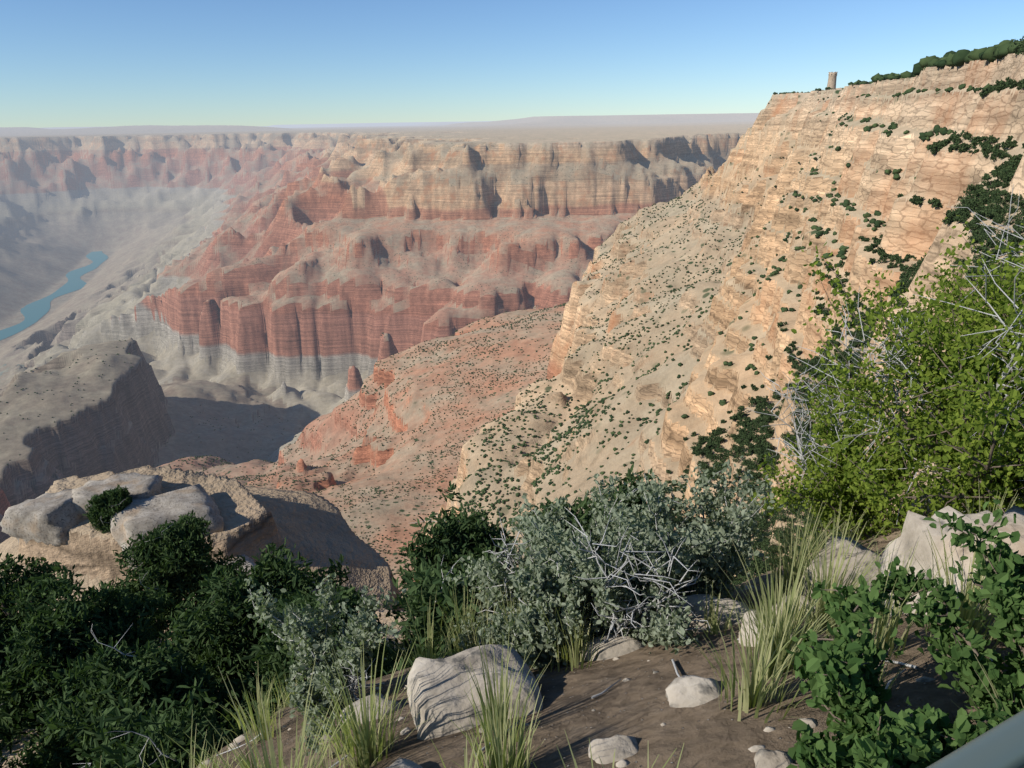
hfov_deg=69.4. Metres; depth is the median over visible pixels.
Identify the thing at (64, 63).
sky
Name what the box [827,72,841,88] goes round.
watchtower
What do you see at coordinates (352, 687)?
dead branches
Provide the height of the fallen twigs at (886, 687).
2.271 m
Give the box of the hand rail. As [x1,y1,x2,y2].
[926,710,1023,767]
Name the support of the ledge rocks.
on the canyon terrain
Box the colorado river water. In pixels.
[0,251,107,339]
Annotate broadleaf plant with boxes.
[786,499,1023,767]
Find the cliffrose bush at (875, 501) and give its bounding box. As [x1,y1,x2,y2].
[750,215,1023,542]
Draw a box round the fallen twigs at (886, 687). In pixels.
[216,638,992,767]
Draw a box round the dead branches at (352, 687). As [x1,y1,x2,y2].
[332,507,712,709]
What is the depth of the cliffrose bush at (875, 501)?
4.13 m
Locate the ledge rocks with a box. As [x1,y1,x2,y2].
[0,472,1023,767]
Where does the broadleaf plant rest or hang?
on the canyon terrain
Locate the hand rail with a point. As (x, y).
(1000, 745)
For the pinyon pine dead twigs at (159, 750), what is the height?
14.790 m
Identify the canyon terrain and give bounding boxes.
[0,52,1023,767]
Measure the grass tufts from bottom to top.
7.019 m
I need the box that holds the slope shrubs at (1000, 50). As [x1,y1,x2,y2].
[0,40,1021,610]
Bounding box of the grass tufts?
[60,478,1023,767]
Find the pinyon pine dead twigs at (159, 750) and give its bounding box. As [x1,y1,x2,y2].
[0,486,670,767]
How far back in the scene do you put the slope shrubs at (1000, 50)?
367.32 m
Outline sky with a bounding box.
[0,0,1023,127]

